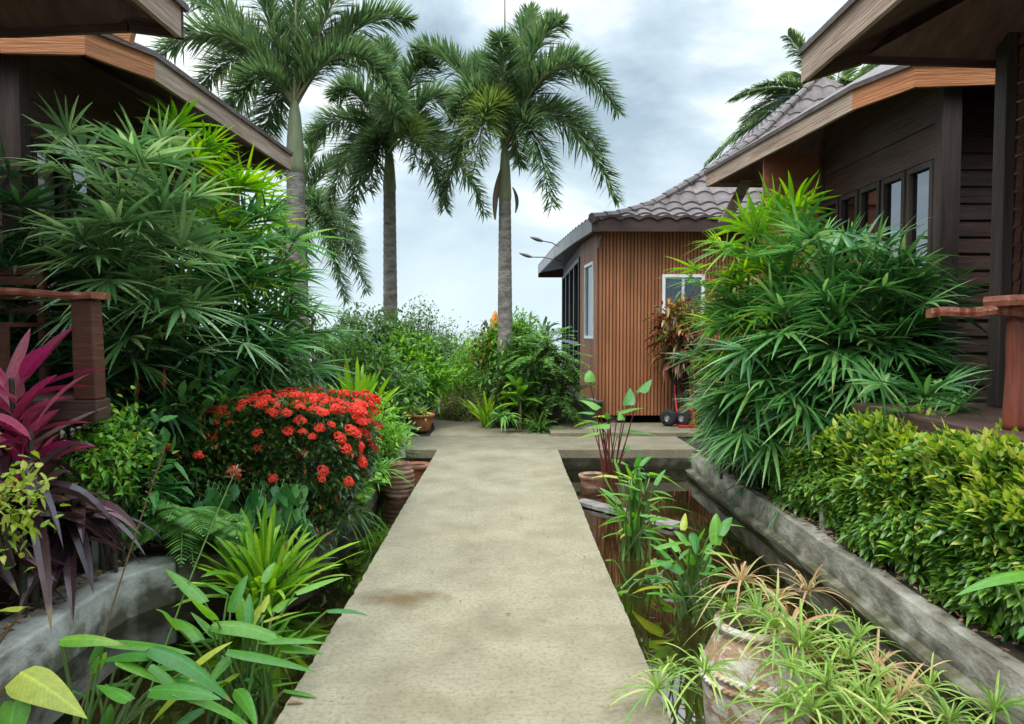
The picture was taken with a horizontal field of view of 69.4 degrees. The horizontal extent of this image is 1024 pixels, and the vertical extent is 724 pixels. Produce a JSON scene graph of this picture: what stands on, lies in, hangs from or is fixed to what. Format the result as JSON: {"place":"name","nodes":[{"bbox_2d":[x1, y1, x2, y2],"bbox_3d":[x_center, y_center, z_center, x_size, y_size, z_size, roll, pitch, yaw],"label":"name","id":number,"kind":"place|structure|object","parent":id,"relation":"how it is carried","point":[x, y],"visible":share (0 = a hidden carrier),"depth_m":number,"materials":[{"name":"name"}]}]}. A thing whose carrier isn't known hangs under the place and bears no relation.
{"place":"outdoors","nodes":[
{"label":"outdoors","id":0,"kind":"place"},
{"bbox_2d":[132,483,385,658],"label":"planted bank","id":1,"kind":"structure","parent":0,"point":[321,599],"depth_m":5.42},
{"bbox_2d":[62,391,207,558],"bbox_3d":[-2.659,0.895,5.186,0.901,1.391,0.942,0,2,0],"label":"shrub","id":2,"kind":"object","parent":1,"relation":"on","point":[173,489],"visible":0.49,"depth_m":5.15,"materials":[{"name":"green plant"}]},
{"bbox_2d":[119,499,240,566],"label":"fern","id":3,"kind":"object","parent":1,"relation":"on","point":[171,514],"visible":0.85,"depth_m":4.95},
{"bbox_2d":[86,392,292,532],"bbox_3d":[-2.552,0.788,5.970,1.457,1.138,1.230,0,2,0],"label":"ixora bush","id":4,"kind":"object","parent":1,"relation":"on","point":[196,454],"visible":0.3,"depth_m":5.52,"materials":[{"name":"green plant"}]},
{"bbox_2d":[165,514,253,558],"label":"fern","id":5,"kind":"object","parent":1,"relation":"on","point":[225,531],"visible":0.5,"depth_m":4.98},
{"bbox_2d":[192,475,317,550],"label":"arrowhead vine","id":6,"kind":"object","parent":1,"relation":"on","point":[285,500],"visible":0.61,"depth_m":5.42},
{"bbox_2d":[264,462,359,559],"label":"shrub","id":7,"kind":"object","parent":1,"relation":"on","point":[318,506],"visible":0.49,"depth_m":5.67,"materials":[{"name":"green plant"}]},
{"bbox_2d":[324,498,388,557],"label":"lily clump","id":8,"kind":"object","parent":1,"relation":"on","point":[362,515],"visible":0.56,"depth_m":6.34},
{"bbox_2d":[364,387,420,464],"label":"shrub","id":9,"kind":"object","parent":1,"relation":"on","point":[386,432],"visible":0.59,"depth_m":8.45,"materials":[{"name":"green plant"}]},
{"bbox_2d":[60,375,707,557],"bbox_3d":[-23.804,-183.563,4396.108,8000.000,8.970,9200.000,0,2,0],"label":"ground","id":10,"kind":"structure","parent":0,"point":[645,418],"depth_m":12.66,"materials":[{"name":"soil"}]},
{"bbox_2d":[0,556,176,723],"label":"pond wall","id":11,"kind":"structure","parent":10,"relation":"on","point":[146,590],"depth_m":4.37,"materials":[{"name":"concrete"}]},
{"bbox_2d":[0,433,71,571],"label":"duranta shrub","id":12,"kind":"object","parent":11,"relation":"on","point":[7,559],"visible":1,"depth_m":3.50,"materials":[{"name":"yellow plant"}]},
{"bbox_2d":[0,374,94,611],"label":"cordyline","id":13,"kind":"object","parent":11,"relation":"on","point":[17,428],"visible":0.59,"depth_m":4.07,"materials":[{"name":"plant"}]},
{"bbox_2d":[54,385,178,572],"bbox_3d":[-2.603,0.748,4.741,0.713,1.205,0.774,2,3,32],"label":"duranta shrub","id":14,"kind":"object","parent":11,"relation":"on","point":[100,480],"visible":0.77,"depth_m":4.74,"materials":[{"name":"green plant"}]},
{"bbox_2d":[0,0,188,570],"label":"bungalow","id":15,"kind":"object","parent":10,"relation":"on","point":[52,18],"visible":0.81,"depth_m":4.68,"materials":[{"name":"wood"}]},
{"bbox_2d":[0,264,49,387],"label":"wooden chair","id":16,"kind":"object","parent":15,"relation":"on","point":[5,329],"visible":0.68,"depth_m":5.09,"materials":[{"name":"brown wood"}]},
{"bbox_2d":[0,287,110,399],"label":"deck railing","id":17,"kind":"object","parent":15,"relation":"on","point":[87,333],"visible":1,"depth_m":4.44,"materials":[{"name":"brown wood"}]},
{"bbox_2d":[0,447,281,620],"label":"soil bed","id":18,"kind":"object","parent":10,"relation":"on","point":[4,596],"visible":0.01,"depth_m":4.40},
{"bbox_2d":[0,511,73,604],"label":"cordyline","id":19,"kind":"object","parent":18,"relation":"on","point":[7,576],"visible":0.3,"depth_m":3.93,"materials":[{"name":"plant"}]},
{"bbox_2d":[0,327,107,604],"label":"cordyline","id":20,"kind":"object","parent":18,"relation":"on","point":[15,400],"visible":0.73,"depth_m":4.17,"materials":[{"name":"plant"}]},
{"bbox_2d":[0,442,120,633],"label":"cordyline","id":21,"kind":"object","parent":18,"relation":"on","point":[54,499],"visible":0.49,"depth_m":3.92,"materials":[{"name":"plant"}]},
{"bbox_2d":[0,542,162,639],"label":"leaf litter","id":22,"kind":"object","parent":18,"relation":"on","point":[61,587],"visible":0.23,"depth_m":4.32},
{"bbox_2d":[18,492,158,621],"bbox_3d":[-2.518,1.082,4.311,0.843,0.644,0.832,0,2,0],"label":"cordyline","id":23,"kind":"object","parent":18,"relation":"on","point":[74,536],"visible":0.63,"depth_m":4.21,"materials":[{"name":"plant"}]},
{"bbox_2d":[0,136,252,486],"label":"lady palm","id":24,"kind":"object","parent":18,"relation":"on","point":[10,248],"visible":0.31,"depth_m":5.33,"materials":[{"name":"plant"}]},
{"bbox_2d":[0,90,291,514],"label":"lady palm","id":25,"kind":"object","parent":18,"relation":"on","point":[121,269],"visible":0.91,"depth_m":5.32,"materials":[{"name":"plant"}]},
{"bbox_2d":[49,234,326,499],"bbox_3d":[-2.667,0.038,6.459,2.038,2.476,2.700,2,3,35],"label":"lady palm","id":26,"kind":"object","parent":18,"relation":"on","point":[174,341],"visible":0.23,"depth_m":5.74,"materials":[{"name":"plant"}]},
{"bbox_2d":[28,437,386,540],"bbox_3d":[-3.188,1.135,7.688,3.487,0.190,4.835,0,2,0],"label":"ground cover","id":27,"kind":"object","parent":18,"relation":"on","point":[256,526],"visible":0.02,"depth_m":5.74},
{"bbox_2d":[0,33,292,495],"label":"bungalow","id":28,"kind":"object","parent":10,"relation":"on","point":[104,75],"visible":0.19,"depth_m":6.07,"materials":[{"name":"wood"}]},
{"bbox_2d":[31,139,71,375],"bbox_3d":[-3.712,-0.786,5.924,0.080,1.860,0.429,0,2,0],"label":"window","id":29,"kind":"structure","parent":28,"relation":"in","point":[36,181],"depth_m":5.95,"materials":[{"name":"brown wood"}]},
{"bbox_2d":[66,155,98,364],"bbox_3d":[-3.715,-0.806,6.393,0.080,1.860,0.429,0,2,0],"label":"window","id":30,"kind":"structure","parent":28,"relation":"in","point":[76,176],"depth_m":6.31,"materials":[{"name":"brown wood"}]},
{"bbox_2d":[142,452,388,549],"bbox_3d":[-2.140,1.234,7.424,1.200,0.137,4.250,0,2,0],"label":"soil bed","id":31,"kind":"object","parent":10,"relation":"on","point":[166,541],"visible":0.01,"depth_m":5.46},
{"bbox_2d":[117,353,253,507],"bbox_3d":[-2.571,0.609,5.793,1.144,1.389,0.864,0,2,0],"label":"ginger plant","id":32,"kind":"object","parent":31,"relation":"on","point":[209,400],"visible":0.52,"depth_m":5.63,"materials":[{"name":"green plant"}]},
{"bbox_2d":[132,94,327,479],"bbox_3d":[-2.586,-0.535,6.829,1.660,3.586,1.839,0,2,0],"label":"lady palm","id":33,"kind":"object","parent":31,"relation":"on","point":[253,183],"visible":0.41,"depth_m":6.45,"materials":[{"name":"plant"}]},
{"bbox_2d":[131,187,368,475],"bbox_3d":[-2.394,-0.168,6.682,1.960,2.870,2.518,0,2,0],"label":"lady palm","id":34,"kind":"object","parent":31,"relation":"on","point":[281,355],"visible":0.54,"depth_m":6.50,"materials":[{"name":"plant"}]},
{"bbox_2d":[187,386,383,520],"bbox_3d":[-1.798,0.772,6.135,1.424,1.157,1.357,0,2,0],"label":"ixora bush","id":35,"kind":"object","parent":31,"relation":"on","point":[354,439],"visible":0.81,"depth_m":5.65,"materials":[{"name":"red plant"}]},
{"bbox_2d":[303,353,410,425],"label":"ti plant","id":36,"kind":"object","parent":31,"relation":"on","point":[362,382],"visible":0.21,"depth_m":9.19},
{"bbox_2d":[145,0,419,419],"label":"palm tree","id":37,"kind":"object","parent":10,"relation":"on","point":[286,68],"visible":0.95,"depth_m":10.63,"materials":[{"name":"plant"}]},
{"bbox_2d":[265,120,375,387],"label":"palm tree","id":38,"kind":"object","parent":10,"relation":"on","point":[315,214],"visible":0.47,"depth_m":15.22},
{"bbox_2d":[279,323,431,426],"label":"shrub","id":39,"kind":"object","parent":10,"relation":"on","point":[388,370],"visible":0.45,"depth_m":10.00,"materials":[{"name":"green plant"}]},
{"bbox_2d":[314,301,461,415],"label":"shrub","id":40,"kind":"object","parent":10,"relation":"on","point":[363,327],"visible":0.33,"depth_m":12.21,"materials":[{"name":"green plant"}]},
{"bbox_2d":[302,34,492,339],"bbox_3d":[-1.756,-2.381,12.835,2.859,6.811,3.519,-2,3,-39],"label":"palm tree","id":41,"kind":"object","parent":10,"relation":"on","point":[381,131],"visible":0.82,"depth_m":12.52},
{"bbox_2d":[364,323,472,420],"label":"shrub","id":42,"kind":"object","parent":10,"relation":"on","point":[434,375],"visible":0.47,"depth_m":11.74,"materials":[{"name":"green plant"}]},
{"bbox_2d":[398,291,479,411],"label":"shrub","id":43,"kind":"object","parent":10,"relation":"on","point":[433,329],"visible":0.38,"depth_m":12.96,"materials":[{"name":"green plant"}]},
{"bbox_2d":[430,384,484,421],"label":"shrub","id":44,"kind":"object","parent":10,"relation":"on","point":[453,407],"visible":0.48,"depth_m":12.97,"materials":[{"name":"green plant"}]},
{"bbox_2d":[464,319,584,428],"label":"shrub","id":45,"kind":"object","parent":10,"relation":"on","point":[503,374],"visible":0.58,"depth_m":11.67,"materials":[{"name":"green plant"}]},
{"bbox_2d":[516,407,567,434],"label":"grass clump","id":46,"kind":"object","parent":10,"relation":"on","point":[536,425],"visible":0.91,"depth_m":11.21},
{"bbox_2d":[516,354,593,428],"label":"senna bush","id":47,"kind":"object","parent":10,"relation":"on","point":[557,407],"visible":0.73,"depth_m":11.48,"materials":[{"name":"green plant"}]},
{"bbox_2d":[547,423,704,436],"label":"landing slab","id":48,"kind":"structure","parent":10,"relation":"on","point":[659,429],"depth_m":11.14,"materials":[{"name":"concrete"}]},
{"bbox_2d":[642,285,706,423],"bbox_3d":[2.622,-0.085,11.753,1.132,2.263,1.155,0,2,0],"label":"croton","id":49,"kind":"object","parent":48,"relation":"on","point":[666,339],"visible":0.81,"depth_m":11.63,"materials":[{"name":"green plant"}]},
{"bbox_2d":[660,371,698,426],"bbox_3d":[2.580,0.463,11.666,0.554,1.055,0.722,0,2,0],"label":"hand truck","id":50,"kind":"object","parent":48,"relation":"on","point":[668,417],"visible":0.91,"depth_m":11.47,"materials":[{"name":"metal"}]},
{"bbox_2d":[662,294,704,423],"bbox_3d":[2.752,-0.015,11.716,0.774,2.122,0.891,0,2,0],"label":"croton","id":51,"kind":"object","parent":48,"relation":"on","point":[693,310],"visible":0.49,"depth_m":11.69,"materials":[{"name":"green plant"}]},
{"bbox_2d":[538,77,843,422],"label":"pavilion","id":52,"kind":"structure","parent":10,"relation":"on","point":[611,267],"depth_m":12.30,"materials":[{"name":"brown wood"}]},
{"bbox_2d":[569,263,573,386],"bbox_3d":[1.340,-0.771,16.129,0.100,2.650,1.282,0,2,0],"label":"glass door","id":53,"kind":"structure","parent":52,"relation":"in","point":[571,270],"depth_m":16.66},
{"bbox_2d":[573,257,579,392],"bbox_3d":[1.329,-0.715,14.840,0.100,2.650,1.262,0,2,0],"label":"glass door","id":54,"kind":"structure","parent":52,"relation":"in","point":[576,308],"depth_m":14.98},
{"bbox_2d":[584,261,593,338],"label":"window","id":55,"kind":"structure","parent":52,"relation":"in","point":[588,268],"depth_m":13.19,"materials":[{"name":"white glass"}]},
{"bbox_2d":[662,274,704,323],"bbox_3d":[2.833,-1.030,12.283,0.700,0.840,0.100,0,2,0],"label":"window","id":56,"kind":"structure","parent":52,"relation":"in","point":[667,292],"depth_m":12.27,"materials":[{"name":"white glass"}]},
{"bbox_2d":[703,27,878,168],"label":"coconut palm","id":57,"kind":"object","parent":10,"relation":"on","point":[781,95],"visible":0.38,"depth_m":20.88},
{"bbox_2d":[704,65,994,401],"bbox_3d":[5.145,-1.463,8.393,4.887,5.400,4.700,0,2,0],"label":"bungalow","id":58,"kind":"object","parent":10,"relation":"on","point":[899,145],"visible":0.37,"depth_m":6.75,"materials":[{"name":"wood"}]},
{"bbox_2d":[821,198,838,271],"bbox_3d":[3.634,-0.893,8.415,0.080,1.860,0.417,0,2,0],"label":"window","id":59,"kind":"structure","parent":58,"relation":"in","point":[833,204],"depth_m":8.38,"materials":[{"name":"brown wood"}]},
{"bbox_2d":[839,190,858,264],"bbox_3d":[3.637,-0.874,7.959,0.080,1.860,0.417,0,2,0],"label":"window","id":60,"kind":"structure","parent":58,"relation":"in","point":[848,203],"depth_m":7.97,"materials":[{"name":"brown wood"}]},
{"bbox_2d":[858,181,880,268],"bbox_3d":[3.639,-0.854,7.502,0.080,1.860,0.417,0,2,0],"label":"window","id":61,"kind":"structure","parent":58,"relation":"in","point":[870,195],"depth_m":7.49,"materials":[{"name":"brown wood"}]},
{"bbox_2d":[881,171,906,370],"bbox_3d":[3.642,-0.834,7.046,0.080,1.860,0.417,0,2,0],"label":"window","id":62,"kind":"structure","parent":58,"relation":"in","point":[893,188],"depth_m":7.04,"materials":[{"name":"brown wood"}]},
{"bbox_2d":[904,160,933,374],"bbox_3d":[3.644,-0.815,6.589,0.080,1.860,0.417,0,2,0],"label":"window","id":63,"kind":"structure","parent":58,"relation":"in","point":[920,178],"depth_m":6.60,"materials":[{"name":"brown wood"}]},
{"bbox_2d":[685,454,1023,723],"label":"pond wall","id":64,"kind":"structure","parent":10,"relation":"on","point":[921,629],"depth_m":4.77,"materials":[{"name":"concrete"}]},
{"bbox_2d":[692,448,1023,662],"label":"soil bed","id":65,"kind":"object","parent":10,"relation":"on","point":[1016,651],"visible":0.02,"depth_m":4.30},
{"bbox_2d":[677,382,783,479],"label":"shrub","id":66,"kind":"object","parent":65,"relation":"on","point":[719,462],"visible":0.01,"depth_m":8.04,"materials":[{"name":"green plant"}]},
{"bbox_2d":[664,169,841,480],"bbox_3d":[2.445,-0.275,7.151,1.890,3.039,1.686,-2,3,-44],"label":"lady palm","id":67,"kind":"object","parent":65,"relation":"on","point":[756,216],"visible":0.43,"depth_m":6.87,"materials":[{"name":"plant"}]},
{"bbox_2d":[660,227,854,490],"bbox_3d":[2.338,-0.024,7.102,1.830,2.551,2.672,0,2,0],"label":"lady palm","id":68,"kind":"object","parent":65,"relation":"on","point":[709,398],"visible":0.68,"depth_m":6.67,"materials":[{"name":"plant"}]},
{"bbox_2d":[681,281,941,473],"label":"lady palm","id":69,"kind":"object","parent":65,"relation":"on","point":[825,395],"visible":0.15,"depth_m":6.54,"materials":[{"name":"plant"}]},
{"bbox_2d":[761,406,910,536],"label":"hedge bush","id":70,"kind":"object","parent":65,"relation":"on","point":[809,498],"visible":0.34,"depth_m":5.99,"materials":[{"name":"green plant"}]},
{"bbox_2d":[693,252,989,462],"bbox_3d":[3.064,0.070,7.033,1.862,2.362,2.630,-2,3,-41],"label":"lady palm","id":71,"kind":"object","parent":65,"relation":"on","point":[961,291],"visible":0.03,"depth_m":6.31,"materials":[{"name":"plant"}]},
{"bbox_2d":[718,191,988,488],"bbox_3d":[2.926,-0.128,6.342,2.369,2.815,1.906,1,3,29],"label":"lady palm","id":72,"kind":"object","parent":65,"relation":"on","point":[881,293],"visible":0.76,"depth_m":5.98,"materials":[{"name":"plant"}]},
{"bbox_2d":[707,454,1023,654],"bbox_3d":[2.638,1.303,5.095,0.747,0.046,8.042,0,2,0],"label":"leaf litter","id":73,"kind":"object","parent":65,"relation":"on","point":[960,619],"visible":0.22,"depth_m":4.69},
{"bbox_2d":[828,349,991,504],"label":"lady palm","id":74,"kind":"object","parent":65,"relation":"on","point":[877,383],"visible":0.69,"depth_m":4.96,"materials":[{"name":"plant"}]},
{"bbox_2d":[826,403,1022,592],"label":"hedge bush","id":75,"kind":"object","parent":65,"relation":"on","point":[877,511],"visible":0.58,"depth_m":4.75,"materials":[{"name":"green plant"}]},
{"bbox_2d":[912,418,1023,644],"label":"hedge bush","id":76,"kind":"object","parent":65,"relation":"on","point":[981,498],"visible":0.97,"depth_m":3.77,"materials":[{"name":"green plant"}]},
{"bbox_2d":[797,0,1023,508],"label":"bungalow","id":77,"kind":"object","parent":10,"relation":"on","point":[850,34],"visible":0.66,"depth_m":5.17,"materials":[{"name":"wood"}]},
{"bbox_2d":[926,294,1023,430],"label":"deck railing","id":78,"kind":"object","parent":77,"relation":"on","point":[1010,308],"visible":0.99,"depth_m":4.04,"materials":[{"name":"red wood"}]},
{"bbox_2d":[401,396,549,435],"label":"garden path","id":79,"kind":"structure","parent":0,"point":[449,427],"depth_m":11.54,"materials":[{"name":"concrete"}]},
{"bbox_2d":[435,334,496,410],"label":"shrub","id":80,"kind":"object","parent":79,"relation":"on","point":[457,363],"visible":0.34,"depth_m":13.76,"materials":[{"name":"green plant"}]},
{"bbox_2d":[459,384,518,427],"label":"strap plant","id":81,"kind":"object","parent":79,"relation":"on","point":[482,414],"visible":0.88,"depth_m":11.60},
{"bbox_2d":[463,320,516,422],"bbox_3d":[-0.296,0.148,12.382,1.047,1.741,0.813,-2,3,-41],"label":"croton","id":82,"kind":"object","parent":79,"relation":"on","point":[485,323],"visible":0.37,"depth_m":12.31,"materials":[{"name":"green plant"}]},
{"bbox_2d":[463,305,559,370],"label":"shrub","id":83,"kind":"object","parent":79,"relation":"on","point":[517,326],"visible":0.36,"depth_m":12.23,"materials":[{"name":"green plant"}]},
{"bbox_2d":[406,0,628,426],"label":"palm tree","id":84,"kind":"object","parent":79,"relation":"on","point":[507,108],"visible":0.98,"depth_m":11.52,"materials":[{"name":"plant"}]},
{"bbox_2d":[495,371,542,430],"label":"ti plant","id":85,"kind":"object","parent":79,"relation":"on","point":[521,389],"visible":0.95,"depth_m":11.33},
{"bbox_2d":[498,319,591,426],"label":"senna bush","id":86,"kind":"object","parent":79,"relation":"on","point":[548,341],"visible":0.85,"depth_m":11.40,"materials":[{"name":"green plant"}]},
{"bbox_2d":[66,491,909,723],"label":"pond bed","id":87,"kind":"object","parent":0,"point":[655,622],"visible":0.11,"depth_m":5.47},
{"bbox_2d":[135,0,866,450],"label":"sky","id":88,"kind":"structure","parent":0,"point":[677,63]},
{"bbox_2d":[387,458,691,499],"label":"pond end wall","id":89,"kind":"structure","parent":0,"point":[651,463],"depth_m":9.76,"materials":[{"name":"concrete"}]},
{"bbox_2d":[375,469,705,490],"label":"pond water","id":90,"kind":"structure","parent":0,"point":[681,478],"depth_m":9.05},
{"bbox_2d":[0,606,86,723],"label":"arrowhead plant","id":91,"kind":"object","parent":90,"relation":"on","point":[44,687],"visible":1,"depth_m":2.35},
{"bbox_2d":[77,448,164,722],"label":"flower stalk","id":92,"kind":"object","parent":90,"relation":"in","point":[105,628],"visible":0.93,"depth_m":3.40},
{"bbox_2d":[58,633,247,723],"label":"thalia","id":93,"kind":"object","parent":90,"relation":"on","point":[181,663],"visible":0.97,"depth_m":2.72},
{"bbox_2d":[138,463,240,723],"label":"flower stalk","id":94,"kind":"object","parent":90,"relation":"in","point":[169,634],"visible":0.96,"depth_m":3.55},
{"bbox_2d":[118,562,367,723],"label":"thalia","id":95,"kind":"object","parent":90,"relation":"in","point":[245,706],"visible":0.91,"depth_m":3.42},
{"bbox_2d":[172,496,364,618],"bbox_3d":[-1.665,1.302,4.854,1.141,0.805,1.244,-2,3,-40],"label":"lily clump","id":96,"kind":"object","parent":90,"relation":"in","point":[260,555],"visible":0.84,"depth_m":4.85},
{"bbox_2d":[383,461,414,510],"bbox_3d":[-1.239,1.365,8.145,0.348,0.520,0.348,0,2,0],"label":"clay urn","id":97,"kind":"object","parent":90,"relation":"in","point":[398,491],"visible":0.82,"depth_m":8.02,"materials":[{"name":"ceramic"}]},
{"bbox_2d":[574,370,656,498],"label":"arrowhead plant","id":98,"kind":"object","parent":90,"relation":"on","point":[629,398],"visible":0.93,"depth_m":7.49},
{"bbox_2d":[579,498,680,532],"bbox_3d":[1.114,1.504,7.284,0.170,0.079,1.276,-2,3,-40],"label":"plank","id":99,"kind":"object","parent":90,"relation":"on","point":[588,504],"visible":0.46,"depth_m":7.39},
{"bbox_2d":[578,471,606,499],"bbox_3d":[0.957,1.453,8.670,0.358,0.280,0.358,0,2,0],"label":"clay pot","id":100,"kind":"object","parent":99,"relation":"on","point":[591,486],"visible":0.82,"depth_m":8.56,"materials":[{"name":"ceramic"}]},
{"bbox_2d":[593,454,692,560],"bbox_3d":[0.924,1.148,5.731,0.828,0.877,1.228,1,3,27],"label":"thalia","id":101,"kind":"object","parent":90,"relation":"on","point":[632,544],"visible":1,"depth_m":5.87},
{"bbox_2d":[604,558,711,593],"bbox_3d":[1.023,1.513,5.142,0.735,0.202,0.983,0,2,0],"label":"thalia","id":102,"kind":"object","parent":90,"relation":"on","point":[658,578],"visible":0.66,"depth_m":5.25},
{"bbox_2d":[603,642,763,723],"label":"umbrella sedge","id":103,"kind":"object","parent":90,"relation":"in","point":[656,684],"visible":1,"depth_m":3.01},
{"bbox_2d":[632,513,744,623],"bbox_3d":[1.057,1.258,4.502,0.774,0.762,1.081,0,2,0],"label":"thalia","id":104,"kind":"object","parent":90,"relation":"on","point":[699,571],"visible":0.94,"depth_m":4.49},
{"bbox_2d":[698,605,815,723],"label":"water jar","id":105,"kind":"object","parent":90,"relation":"in","point":[746,670],"visible":0.42,"depth_m":3.20,"materials":[{"name":"ceramic"}]},
{"bbox_2d":[681,541,846,685],"bbox_3d":[1.118,1.112,3.261,0.708,0.470,0.933,0,2,0],"label":"umbrella sedge","id":106,"kind":"object","parent":105,"relation":"in","point":[741,577],"visible":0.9,"depth_m":3.30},
{"bbox_2d":[718,589,933,723],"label":"umbrella sedge","id":107,"kind":"object","parent":90,"relation":"in","point":[801,641],"visible":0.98,"depth_m":2.74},
{"bbox_2d":[750,563,938,723],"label":"umbrella sedge","id":108,"kind":"object","parent":90,"relation":"in","point":[859,633],"visible":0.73,"depth_m":3.40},
{"bbox_2d":[787,648,1023,723],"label":"umbrella sedge","id":109,"kind":"object","parent":90,"relation":"in","point":[949,714],"visible":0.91,"depth_m":2.79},
{"bbox_2d":[956,570,1023,638],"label":"thalia","id":110,"kind":"object","parent":90,"relation":"on","point":[1011,576],"visible":1,"depth_m":2.34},
{"bbox_2d":[387,436,696,458],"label":"concrete path","id":111,"kind":"structure","parent":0,"point":[427,447],"depth_m":9.95,"materials":[{"name":"concrete"}]},
{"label":"walkway support","id":112,"kind":"structure","parent":0,"visible":0},
{"bbox_2d":[275,449,670,723],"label":"walkway","id":113,"kind":"structure","parent":112,"relation":"on","point":[420,643],"depth_m":3.95,"materials":[{"name":"concrete"}]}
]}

